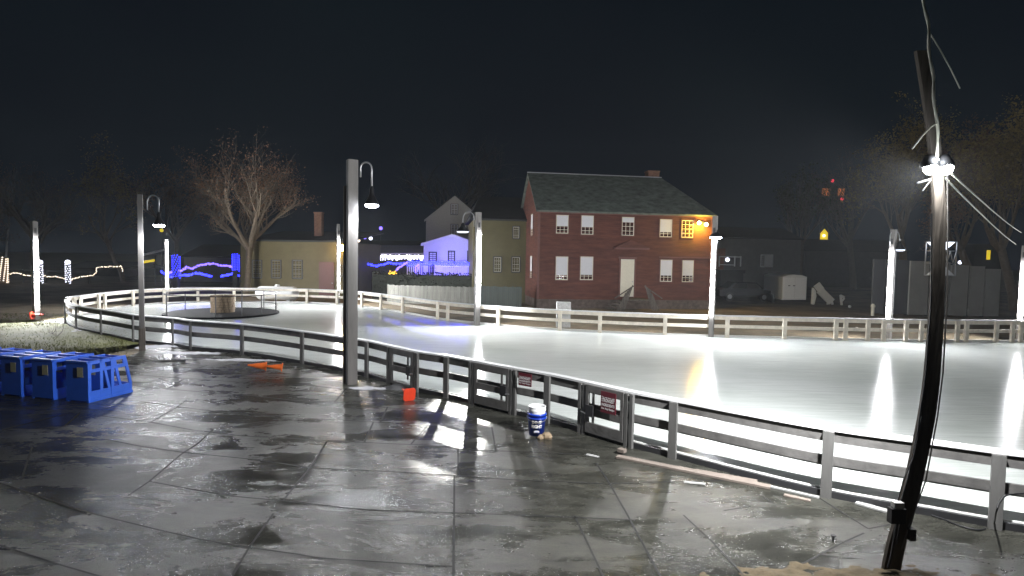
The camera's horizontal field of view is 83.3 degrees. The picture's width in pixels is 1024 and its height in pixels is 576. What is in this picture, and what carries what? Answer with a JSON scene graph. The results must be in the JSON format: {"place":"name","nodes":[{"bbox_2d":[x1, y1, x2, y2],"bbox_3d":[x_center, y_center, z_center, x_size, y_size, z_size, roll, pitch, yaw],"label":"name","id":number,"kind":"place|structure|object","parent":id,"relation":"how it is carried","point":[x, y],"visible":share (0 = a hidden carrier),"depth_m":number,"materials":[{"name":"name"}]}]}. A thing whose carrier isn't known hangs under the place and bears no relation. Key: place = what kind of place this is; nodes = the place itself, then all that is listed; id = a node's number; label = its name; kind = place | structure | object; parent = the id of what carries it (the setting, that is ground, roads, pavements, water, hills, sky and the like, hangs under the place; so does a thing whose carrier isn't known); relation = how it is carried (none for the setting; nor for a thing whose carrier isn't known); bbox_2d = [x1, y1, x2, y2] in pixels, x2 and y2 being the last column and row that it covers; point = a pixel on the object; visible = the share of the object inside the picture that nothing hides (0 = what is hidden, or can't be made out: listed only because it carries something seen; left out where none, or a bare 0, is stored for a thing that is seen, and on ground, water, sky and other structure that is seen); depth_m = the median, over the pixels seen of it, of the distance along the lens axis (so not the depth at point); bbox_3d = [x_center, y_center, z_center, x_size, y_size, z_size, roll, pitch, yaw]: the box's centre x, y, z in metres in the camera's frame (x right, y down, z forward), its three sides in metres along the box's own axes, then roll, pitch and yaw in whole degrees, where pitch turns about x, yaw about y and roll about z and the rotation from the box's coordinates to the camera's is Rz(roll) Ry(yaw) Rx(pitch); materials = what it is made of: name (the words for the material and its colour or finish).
{"place":"outdoors","nodes":[
{"label":"outdoors","id":0,"kind":"place"},
{"bbox_2d":[61,261,163,276],"bbox_3d":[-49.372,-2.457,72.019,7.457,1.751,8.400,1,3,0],"label":"house","id":1,"kind":"structure","parent":0,"point":[129,270],"depth_m":69.09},
{"bbox_2d":[162,290,278,318],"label":"fire pit deck","id":2,"kind":"structure","parent":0,"point":[239,312],"depth_m":27.79,"materials":[{"name":"stone"}]},
{"bbox_2d":[210,294,235,312],"bbox_3d":[-14.331,0.767,28.538,1.115,0.832,1.124,1,3,0],"label":"stone fire pit","id":3,"kind":"object","parent":2,"relation":"on","point":[225,304],"visible":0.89,"depth_m":28.12,"materials":[{"name":"beige stone"}]},
{"bbox_2d":[236,212,383,295],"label":"mustard house","id":4,"kind":"structure","parent":0,"point":[302,259],"depth_m":42.41,"materials":[{"name":"wood"}]},
{"bbox_2d":[252,260,261,278],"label":"window","id":5,"kind":"structure","parent":4,"relation":"in","point":[255,264],"depth_m":42.73,"materials":[{"name":"grey glass"}]},
{"bbox_2d":[271,260,281,278],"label":"window","id":6,"kind":"structure","parent":4,"relation":"in","point":[273,277],"depth_m":42.46,"materials":[{"name":"grey glass"}]},
{"bbox_2d":[319,262,333,295],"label":"door","id":7,"kind":"structure","parent":4,"relation":"in","point":[326,269],"depth_m":41.73,"materials":[{"name":"wood"}]},
{"bbox_2d":[380,245,423,274],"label":"porch roof","id":8,"kind":"structure","parent":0,"point":[401,249],"depth_m":52.05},
{"bbox_2d":[380,254,423,260],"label":"icicle lights","id":9,"kind":"object","parent":8,"relation":"hanging from","point":[408,257],"visible":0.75,"depth_m":49.92,"materials":[{"name":"white plastic"}]},
{"bbox_2d":[424,195,471,241],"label":"white gable house","id":10,"kind":"structure","parent":0,"point":[444,219],"depth_m":55.71,"materials":[{"name":"paint"}]},
{"bbox_2d":[465,196,526,302],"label":"ochre house","id":11,"kind":"structure","parent":0,"point":[503,243],"depth_m":39.67,"materials":[{"name":"yellow wood"}]},
{"bbox_2d":[511,256,520,272],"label":"window","id":12,"kind":"structure","parent":11,"relation":"in","point":[512,257],"depth_m":39.73,"materials":[{"name":"grey glass"}]},
{"bbox_2d":[0,252,1019,355],"bbox_3d":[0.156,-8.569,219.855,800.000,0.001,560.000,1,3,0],"label":"ground","id":13,"kind":"structure","parent":0,"point":[15,295],"depth_m":36.23,"materials":[{"name":"grey plant"}]},
{"bbox_2d":[0,257,8,283],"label":"lit post","id":14,"kind":"object","parent":13,"relation":"on","point":[4,272],"visible":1,"depth_m":49.88,"materials":[{"name":"white"}]},
{"bbox_2d":[0,195,19,244],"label":"bare tree","id":15,"kind":"object","parent":13,"relation":"on","point":[2,239],"visible":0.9,"depth_m":57.48,"materials":[{"name":"brown plant"}]},
{"bbox_2d":[5,163,15,256],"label":"flagpole","id":16,"kind":"object","parent":13,"relation":"on","point":[6,249],"visible":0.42,"depth_m":59.74,"materials":[{"name":"grey metal"}]},
{"bbox_2d":[30,221,39,319],"bbox_3d":[-20.954,-0.751,25.325,0.255,4.344,0.200,2,3,21],"label":"strip light post","id":17,"kind":"object","parent":13,"relation":"on","point":[34,251],"visible":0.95,"depth_m":25.26,"materials":[{"name":"white"}]},
{"bbox_2d":[0,160,90,259],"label":"bare tree","id":18,"kind":"object","parent":13,"relation":"on","point":[44,219],"visible":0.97,"depth_m":59.13,"materials":[{"name":"brown plant"}]},
{"bbox_2d":[8,269,95,283],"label":"fence","id":19,"kind":"object","parent":13,"relation":"on","point":[23,270],"visible":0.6,"depth_m":52.16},
{"bbox_2d":[65,260,70,283],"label":"lit post","id":20,"kind":"object","parent":13,"relation":"on","point":[67,271],"visible":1,"depth_m":51.44,"materials":[{"name":"white"}]},
{"bbox_2d":[0,320,146,354],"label":"grass patch","id":21,"kind":"object","parent":13,"relation":"on","point":[69,331],"visible":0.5,"depth_m":20.03,"materials":[{"name":"plant"}]},
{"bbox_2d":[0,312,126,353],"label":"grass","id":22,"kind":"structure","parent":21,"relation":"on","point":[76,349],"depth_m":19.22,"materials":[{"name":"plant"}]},
{"bbox_2d":[55,130,151,282],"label":"bare tree","id":23,"kind":"object","parent":13,"relation":"on","point":[105,239],"visible":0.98,"depth_m":55.30,"materials":[{"name":"brown plant"}]},
{"bbox_2d":[137,194,164,350],"bbox_3d":[-11.143,-0.435,17.792,0.854,4.872,0.336,1,3,0],"label":"lamp post","id":24,"kind":"object","parent":13,"relation":"on","point":[158,222],"visible":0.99,"depth_m":17.71,"materials":[{"name":"metal"}]},
{"bbox_2d":[144,249,163,282],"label":"market canopy","id":25,"kind":"object","parent":13,"relation":"on","point":[152,260],"visible":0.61,"depth_m":55.00,"materials":[{"name":"white paint"}]},
{"bbox_2d":[164,232,168,301],"bbox_3d":[-20.376,-1.163,33.984,0.215,4.266,0.160,3,4,37],"label":"strip light post","id":26,"kind":"object","parent":13,"relation":"on","point":[166,271],"visible":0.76,"depth_m":33.92,"materials":[{"name":"white"}]},
{"bbox_2d":[111,146,230,279],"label":"bare tree","id":27,"kind":"object","parent":13,"relation":"on","point":[186,222],"visible":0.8,"depth_m":61.27,"materials":[{"name":"brown plant"}]},
{"bbox_2d":[172,255,180,291],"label":"lit post","id":28,"kind":"object","parent":13,"relation":"on","point":[176,267],"visible":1,"depth_m":43.86,"materials":[{"name":"blue"}]},
{"bbox_2d":[181,245,240,281],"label":"grey shed","id":29,"kind":"structure","parent":13,"relation":"on","point":[218,254],"depth_m":60.02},
{"bbox_2d":[232,254,239,292],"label":"lit post","id":30,"kind":"object","parent":13,"relation":"on","point":[235,263],"visible":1,"depth_m":43.87,"materials":[{"name":"blue"}]},
{"bbox_2d":[171,126,320,293],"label":"bare tree","id":31,"kind":"object","parent":13,"relation":"on","point":[257,201],"visible":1,"depth_m":40.53,"materials":[{"name":"brown plant"}]},
{"bbox_2d":[255,284,298,300],"bbox_3d":[-15.109,0.314,37.084,2.760,1.100,0.880,1,3,0],"label":"gas tank","id":32,"kind":"object","parent":13,"relation":"on","point":[266,298],"visible":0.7,"depth_m":36.79,"materials":[{"name":"white metal"}]},
{"bbox_2d":[337,224,339,302],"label":"strip light post","id":33,"kind":"object","parent":13,"relation":"on","point":[338,256],"visible":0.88,"depth_m":34.90,"materials":[{"name":"white metal"}]},
{"bbox_2d":[359,240,425,254],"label":"dark house","id":34,"kind":"structure","parent":13,"relation":"on","point":[379,242],"depth_m":62.77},
{"bbox_2d":[371,271,471,298],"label":"hedge","id":35,"kind":"object","parent":13,"relation":"on","point":[380,281],"visible":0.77,"depth_m":40.68,"materials":[{"name":"green plant"}]},
{"bbox_2d":[387,284,473,303],"bbox_3d":[-5.265,0.436,37.093,5.844,1.193,0.084,2,3,10],"label":"board fence","id":36,"kind":"object","parent":13,"relation":"on","point":[446,293],"visible":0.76,"depth_m":37.02,"materials":[{"name":"white wood"}]},
{"bbox_2d":[407,263,468,274],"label":"picket fence","id":37,"kind":"object","parent":13,"relation":"on","point":[444,266],"visible":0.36,"depth_m":44.98,"materials":[{"name":"white wood"}]},
{"bbox_2d":[408,260,468,263],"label":"light string","id":38,"kind":"object","parent":37,"relation":"attached to","point":[459,262],"visible":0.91,"depth_m":44.72,"materials":[{"name":"blue"}]},
{"bbox_2d":[421,234,467,275],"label":"cottage","id":39,"kind":"structure","parent":13,"relation":"on","point":[452,247],"depth_m":46.89,"materials":[{"name":"purple wood"}]},
{"bbox_2d":[390,134,525,209],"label":"bare tree","id":40,"kind":"object","parent":13,"relation":"on","point":[474,195],"visible":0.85,"depth_m":84.32,"materials":[{"name":"brown plant"}]},
{"bbox_2d":[480,286,521,306],"bbox_3d":[-0.738,0.527,35.840,2.724,1.309,0.084,2,3,11],"label":"board fence","id":41,"kind":"object","parent":13,"relation":"on","point":[497,296],"visible":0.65,"depth_m":35.80,"materials":[{"name":"grey wood"}]},
{"bbox_2d":[65,288,1023,341],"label":"rink fence","id":42,"kind":"object","parent":13,"relation":"on","point":[906,330],"visible":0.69,"depth_m":23.54,"materials":[{"name":"white paint"}]},
{"bbox_2d":[556,301,570,327],"bbox_3d":[2.319,1.197,25.986,0.618,1.131,0.475,1,3,0],"label":"utility cabinet","id":43,"kind":"object","parent":13,"relation":"on","point":[564,305],"visible":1,"depth_m":25.75,"materials":[{"name":"metal"}]},
{"bbox_2d":[521,170,716,308],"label":"red house","id":44,"kind":"structure","parent":13,"relation":"on","point":[595,241],"depth_m":36.50,"materials":[{"name":"brick"}]},
{"bbox_2d":[554,256,568,280],"bbox_3d":[3.090,-1.217,35.754,0.879,1.556,0.088,1,3,-8],"label":"window","id":45,"kind":"structure","parent":44,"relation":"in","point":[562,264],"depth_m":35.75,"materials":[{"name":"beige paint"}]},
{"bbox_2d":[555,214,569,234],"bbox_3d":[3.110,-3.936,35.605,0.869,1.240,0.088,1,3,-8],"label":"window","id":46,"kind":"structure","parent":44,"relation":"in","point":[561,220],"depth_m":35.60,"materials":[{"name":"white glass"}]},
{"bbox_2d":[579,256,593,280],"bbox_3d":[4.660,-1.224,35.975,0.927,1.564,0.088,1,3,-8],"label":"window","id":47,"kind":"structure","parent":44,"relation":"in","point":[586,263],"depth_m":35.96,"materials":[{"name":"beige paint"}]},
{"bbox_2d":[580,215,594,235],"bbox_3d":[4.691,-3.911,35.830,0.882,1.281,0.088,1,3,-8],"label":"window","id":48,"kind":"structure","parent":44,"relation":"in","point":[586,220],"depth_m":35.82,"materials":[{"name":"beige paint"}]},
{"bbox_2d":[620,259,634,296],"bbox_3d":[7.278,-0.629,36.347,0.875,2.357,0.113,1,3,-8],"label":"door","id":49,"kind":"structure","parent":44,"relation":"in","point":[627,265],"depth_m":36.34,"materials":[{"name":"beige paint"}]},
{"bbox_2d":[621,216,634,236],"bbox_3d":[7.290,-3.867,36.198,0.902,1.259,0.088,1,3,-8],"label":"window","id":50,"kind":"structure","parent":44,"relation":"in","point":[623,218],"depth_m":36.20,"materials":[{"name":"beige paint"}]},
{"bbox_2d":[659,218,672,237],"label":"window","id":51,"kind":"structure","parent":44,"relation":"in","point":[665,225],"depth_m":36.55,"materials":[{"name":"white glass"}]},
{"bbox_2d":[659,259,672,282],"bbox_3d":[9.826,-1.097,36.711,0.897,1.494,0.088,1,3,-8],"label":"window","id":52,"kind":"structure","parent":44,"relation":"in","point":[665,266],"depth_m":36.70,"materials":[{"name":"white glass"}]},
{"bbox_2d":[680,219,694,238],"bbox_3d":[11.201,-3.756,36.756,0.895,1.210,0.088,1,3,-8],"label":"window","id":53,"kind":"structure","parent":44,"relation":"in","point":[685,224],"depth_m":36.77,"materials":[{"name":"yellow glass"}]},
{"bbox_2d":[681,259,694,282],"bbox_3d":[11.266,-1.069,36.915,0.873,1.502,0.088,1,3,-8],"label":"window","id":54,"kind":"structure","parent":44,"relation":"in","point":[687,266],"depth_m":36.91,"materials":[{"name":"white glass"}]},
{"bbox_2d":[604,285,661,310],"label":"entry stairs","id":55,"kind":"structure","parent":13,"relation":"on","point":[627,298],"depth_m":35.02,"materials":[{"name":"grey concrete"}]},
{"bbox_2d":[716,248,724,275],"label":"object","id":56,"kind":"object","parent":13,"relation":"on","point":[720,251],"visible":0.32,"depth_m":56.71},
{"bbox_2d":[716,256,744,287],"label":"porch","id":57,"kind":"object","parent":13,"relation":"on","point":[723,277],"visible":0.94,"depth_m":55.71,"materials":[{"name":"white paint"}]},
{"bbox_2d":[715,281,770,300],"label":"parked car","id":58,"kind":"object","parent":13,"relation":"on","point":[728,290],"visible":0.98,"depth_m":45.21,"materials":[{"name":"paint"}]},
{"bbox_2d":[764,273,806,301],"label":"cargo trailer","id":59,"kind":"object","parent":13,"relation":"on","point":[780,286],"visible":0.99,"depth_m":42.49,"materials":[{"name":"white paint"}]},
{"bbox_2d":[771,160,842,274],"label":"bare tree","id":60,"kind":"object","parent":13,"relation":"on","point":[803,208],"visible":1,"depth_m":61.86,"materials":[{"name":"brown plant"}]},
{"bbox_2d":[811,282,834,304],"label":"folded bench","id":61,"kind":"object","parent":13,"relation":"on","point":[824,295],"visible":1,"depth_m":41.98,"materials":[{"name":"white paint"}]},
{"bbox_2d":[819,221,829,239],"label":"cupola","id":62,"kind":"object","parent":13,"relation":"on","point":[824,234],"visible":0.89,"depth_m":89.60,"materials":[{"name":"yellow"}]},
{"bbox_2d":[793,142,910,288],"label":"bare tree","id":63,"kind":"object","parent":13,"relation":"on","point":[846,240],"visible":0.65,"depth_m":69.49,"materials":[{"name":"brown plant"}]},
{"bbox_2d":[885,229,905,338],"bbox_3d":[15.546,-0.088,23.387,0.635,4.555,0.442,1,3,0],"label":"strip light post","id":64,"kind":"object","parent":13,"relation":"on","point":[894,246],"visible":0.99,"depth_m":23.29,"materials":[{"name":"white"}]},
{"bbox_2d":[835,91,976,259],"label":"bare tree","id":65,"kind":"object","parent":13,"relation":"on","point":[913,162],"visible":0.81,"depth_m":44.63,"materials":[{"name":"brown plant"}]},
{"bbox_2d":[870,259,1000,316],"bbox_3d":[25.474,0.024,34.751,7.461,3.384,0.570,1,3,0],"label":"panel screen","id":66,"kind":"object","parent":13,"relation":"on","point":[973,290],"visible":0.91,"depth_m":34.51,"materials":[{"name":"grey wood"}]},
{"bbox_2d":[910,113,1016,266],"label":"bare tree","id":67,"kind":"object","parent":13,"relation":"on","point":[961,251],"visible":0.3,"depth_m":44.27,"materials":[{"name":"brown plant"}]},
{"bbox_2d":[924,95,1023,311],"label":"bare tree","id":68,"kind":"object","parent":13,"relation":"on","point":[1006,167],"visible":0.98,"depth_m":40.08,"materials":[{"name":"brown plant"}]},
{"bbox_2d":[965,244,1001,288],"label":"house","id":69,"kind":"structure","parent":13,"relation":"on","point":[986,256],"depth_m":79.84,"materials":[{"name":"yellow"}]},
{"bbox_2d":[1016,245,1023,339],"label":"strip light post","id":70,"kind":"object","parent":13,"relation":"on","point":[1020,313],"visible":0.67,"depth_m":23.77,"materials":[{"name":"white metal"}]},
{"bbox_2d":[0,347,1023,575],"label":"pavement","id":71,"kind":"structure","parent":0,"point":[79,462],"depth_m":7.35,"materials":[{"name":"concrete"}]},
{"bbox_2d":[0,354,38,396],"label":"skating aid","id":72,"kind":"object","parent":71,"relation":"on","point":[12,374],"visible":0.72,"depth_m":12.08,"materials":[{"name":"blue plastic"}]},
{"bbox_2d":[13,352,43,384],"bbox_3d":[-10.387,1.824,12.557,0.584,0.845,0.535,2,3,14],"label":"skating aid","id":73,"kind":"object","parent":71,"relation":"on","point":[27,375],"visible":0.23,"depth_m":12.29,"materials":[{"name":"blue plastic"}]},
{"bbox_2d":[25,350,60,355],"bbox_3d":[-10.325,1.813,12.777,0.584,0.845,0.535,2,3,15],"label":"skating aid","id":74,"kind":"object","parent":71,"relation":"on","point":[35,352],"visible":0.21,"depth_m":12.64,"materials":[{"name":"blue plastic"}]},
{"bbox_2d":[30,356,69,399],"bbox_3d":[-9.616,1.862,12.101,0.584,0.845,0.535,2,3,14],"label":"skating aid","id":75,"kind":"object","parent":71,"relation":"on","point":[44,369],"visible":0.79,"depth_m":11.87,"materials":[{"name":"blue plastic"}]},
{"bbox_2d":[46,354,77,388],"bbox_3d":[-9.546,1.849,12.379,0.584,0.845,0.535,2,3,14],"label":"skating aid","id":76,"kind":"object","parent":71,"relation":"on","point":[60,378],"visible":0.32,"depth_m":12.11,"materials":[{"name":"blue plastic"}]},
{"bbox_2d":[58,351,93,357],"bbox_3d":[-9.477,1.837,12.617,0.584,0.845,0.535,2,3,16],"label":"skating aid","id":77,"kind":"object","parent":71,"relation":"on","point":[74,353],"visible":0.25,"depth_m":12.46,"materials":[{"name":"blue plastic"}]},
{"bbox_2d":[65,358,110,402],"bbox_3d":[-8.776,1.887,11.931,0.584,0.845,0.535,2,3,14],"label":"skating aid","id":78,"kind":"object","parent":71,"relation":"on","point":[78,380],"visible":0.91,"depth_m":11.70,"materials":[{"name":"blue plastic"}]},
{"bbox_2d":[78,355,121,399],"bbox_3d":[-8.715,1.874,12.180,0.584,0.845,0.535,2,3,13],"label":"skating aid","id":79,"kind":"object","parent":71,"relation":"on","point":[96,380],"visible":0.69,"depth_m":11.93,"materials":[{"name":"blue plastic"}]},
{"bbox_2d":[89,354,132,396],"bbox_3d":[-8.652,1.863,12.419,0.584,0.845,0.535,2,3,13],"label":"skating aid","id":80,"kind":"object","parent":71,"relation":"on","point":[124,387],"visible":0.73,"depth_m":12.30,"materials":[{"name":"blue plastic"}]},
{"bbox_2d":[157,351,220,353],"bbox_3d":[-9.859,1.985,17.599,2.400,0.065,0.500,1,3,0],"label":"snow patch","id":81,"kind":"object","parent":71,"relation":"on","point":[171,352],"visible":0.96,"depth_m":17.54,"materials":[{"name":"white snow"}]},
{"bbox_2d":[206,358,275,360],"bbox_3d":[-7.846,2.070,16.616,2.400,0.074,0.400,1,3,0],"label":"snow patch","id":82,"kind":"object","parent":71,"relation":"on","point":[238,359],"visible":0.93,"depth_m":16.56,"materials":[{"name":"white snow"}]},
{"bbox_2d":[343,159,378,384],"bbox_3d":[-3.606,-0.325,13.676,0.877,5.364,0.367,1,3,0],"label":"lamp post","id":83,"kind":"object","parent":71,"relation":"on","point":[350,280],"visible":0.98,"depth_m":13.59,"materials":[{"name":"metal"}]},
{"bbox_2d":[402,388,415,400],"bbox_3d":[-2.281,2.264,12.419,0.272,0.273,0.384,-1,4,-35],"label":"bucket","id":84,"kind":"object","parent":71,"relation":"on","point":[409,394],"visible":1,"depth_m":12.27,"materials":[{"name":"plastic"}]},
{"bbox_2d":[0,356,889,575],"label":"pavement joints","id":85,"kind":"object","parent":71,"relation":"on","point":[453,546],"visible":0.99,"depth_m":7.37,"materials":[{"name":"grey concrete"}]},
{"bbox_2d":[527,411,546,435],"bbox_3d":[0.435,2.378,10.127,0.366,0.390,0.359,1,3,0],"label":"blue bucket","id":86,"kind":"object","parent":71,"relation":"on","point":[536,423],"visible":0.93,"depth_m":10.00,"materials":[{"name":"plastic"}]},
{"bbox_2d":[528,403,545,414],"bbox_3d":[0.438,2.246,10.123,0.320,0.365,0.320,1,3,0],"label":"white bucket","id":87,"kind":"object","parent":86,"relation":"in","point":[536,408],"visible":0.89,"depth_m":10.02,"materials":[{"name":"plastic"}]},
{"bbox_2d":[64,299,1023,532],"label":"rink fence","id":88,"kind":"object","parent":71,"relation":"on","point":[996,486],"visible":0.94,"depth_m":9.24,"materials":[{"name":"grey wood"}]},
{"bbox_2d":[518,372,531,386],"bbox_3d":[0.250,1.760,11.049,0.308,0.240,0.015,3,4,38],"label":"rink sign","id":89,"kind":"object","parent":88,"relation":"attached to","point":[525,379],"visible":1,"depth_m":11.04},
{"bbox_2d":[600,391,615,414],"bbox_3d":[1.621,1.937,9.706,0.015,0.360,0.313,-2,4,-43],"label":"rink sign","id":90,"kind":"object","parent":88,"relation":"attached to","point":[608,402],"visible":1,"depth_m":9.70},
{"bbox_2d":[616,454,770,489],"bbox_3d":[2.596,2.682,8.455,2.209,0.030,0.120,3,4,30],"label":"wood plank","id":91,"kind":"object","parent":71,"relation":"on","point":[701,473],"visible":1,"depth_m":8.38,"materials":[{"name":"beige wood"}]},
{"bbox_2d":[695,469,757,481],"bbox_3d":[3.060,2.702,8.289,0.869,0.025,0.090,3,3,26],"label":"wood plank","id":92,"kind":"object","parent":71,"relation":"on","point":[751,479],"visible":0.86,"depth_m":8.24,"materials":[{"name":"beige wood"}]},
{"bbox_2d":[771,485,819,498],"bbox_3d":[3.653,2.738,7.866,0.967,0.020,0.050,3,4,35],"label":"wood plank","id":93,"kind":"object","parent":71,"relation":"on","point":[797,492],"visible":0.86,"depth_m":7.74,"materials":[{"name":"white wood"}]},
{"bbox_2d":[699,561,999,575],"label":"soil patch","id":94,"kind":"object","parent":71,"relation":"on","point":[794,568],"visible":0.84,"depth_m":5.77,"materials":[{"name":"brown soil"}]},
{"bbox_2d":[855,501,886,512],"bbox_3d":[4.582,2.784,7.321,0.100,0.020,0.374,-2,4,-44],"label":"wood plank","id":95,"kind":"object","parent":71,"relation":"on","point":[874,507],"visible":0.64,"depth_m":7.31,"materials":[{"name":"white wood"}]},
{"bbox_2d":[881,50,954,569],"bbox_3d":[4.037,0.316,5.637,0.517,5.217,0.231,1,3,0],"label":"floodlight post","id":96,"kind":"object","parent":71,"relation":"on","point":[901,510],"visible":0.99,"depth_m":5.70,"materials":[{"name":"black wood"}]},
{"bbox_2d":[921,0,939,159],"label":"cable bundle","id":97,"kind":"object","parent":96,"relation":"attached to","point":[927,18],"visible":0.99,"depth_m":5.45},
{"bbox_2d":[944,176,1014,243],"bbox_3d":[12.476,-1.438,14.679,0.018,0.084,24.508,4,4,42],"label":"overhead cable","id":98,"kind":"object","parent":96,"relation":"attached to","point":[954,187],"visible":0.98,"depth_m":8.15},
{"bbox_2d":[950,172,1021,232],"bbox_3d":[12.605,-1.720,14.664,0.018,0.482,24.594,4,4,43],"label":"overhead cable","id":99,"kind":"object","parent":96,"relation":"attached to","point":[962,183],"visible":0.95,"depth_m":7.92,"materials":[{"name":"grey rubber"}]},
{"bbox_2d":[931,493,1023,530],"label":"power cable","id":100,"kind":"object","parent":71,"relation":"on","point":[999,502],"visible":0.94,"depth_m":6.65,"materials":[{"name":"black rubber"}]},
{"bbox_2d":[0,0,1023,270],"label":"sky","id":101,"kind":"structure","parent":0,"point":[719,98],"materials":[{"name":"black"}]},
{"bbox_2d":[67,302,1023,521],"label":"ice","id":102,"kind":"structure","parent":0,"point":[874,386],"depth_m":15.46,"materials":[{"name":"white ice"}]},
{"bbox_2d":[457,211,481,325],"bbox_3d":[-1.931,-0.814,25.520,1.111,5.141,0.578,1,3,0],"label":"strip light post","id":103,"kind":"object","parent":102,"relation":"on","point":[462,228],"visible":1,"depth_m":25.40,"materials":[{"name":"white metal"}]},
{"bbox_2d":[708,216,721,336],"bbox_3d":[8.091,-0.396,23.044,0.479,4.935,0.479,1,3,0],"label":"strip light post","id":104,"kind":"object","parent":102,"relation":"on","point":[715,235],"visible":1,"depth_m":22.96,"materials":[{"name":"white"}]},
{"bbox_2d":[717,227,803,288],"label":"dim house","id":105,"kind":"structure","parent":0,"point":[762,252],"depth_m":57.88,"materials":[{"name":"white paint"}]},
{"bbox_2d":[803,239,909,287],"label":"house","id":106,"kind":"structure","parent":0,"point":[825,263],"depth_m":74.93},
{"bbox_2d":[924,241,957,315],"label":"light tower","id":107,"kind":"structure","parent":0,"point":[950,243],"depth_m":29.59,"materials":[{"name":"grey metal"}]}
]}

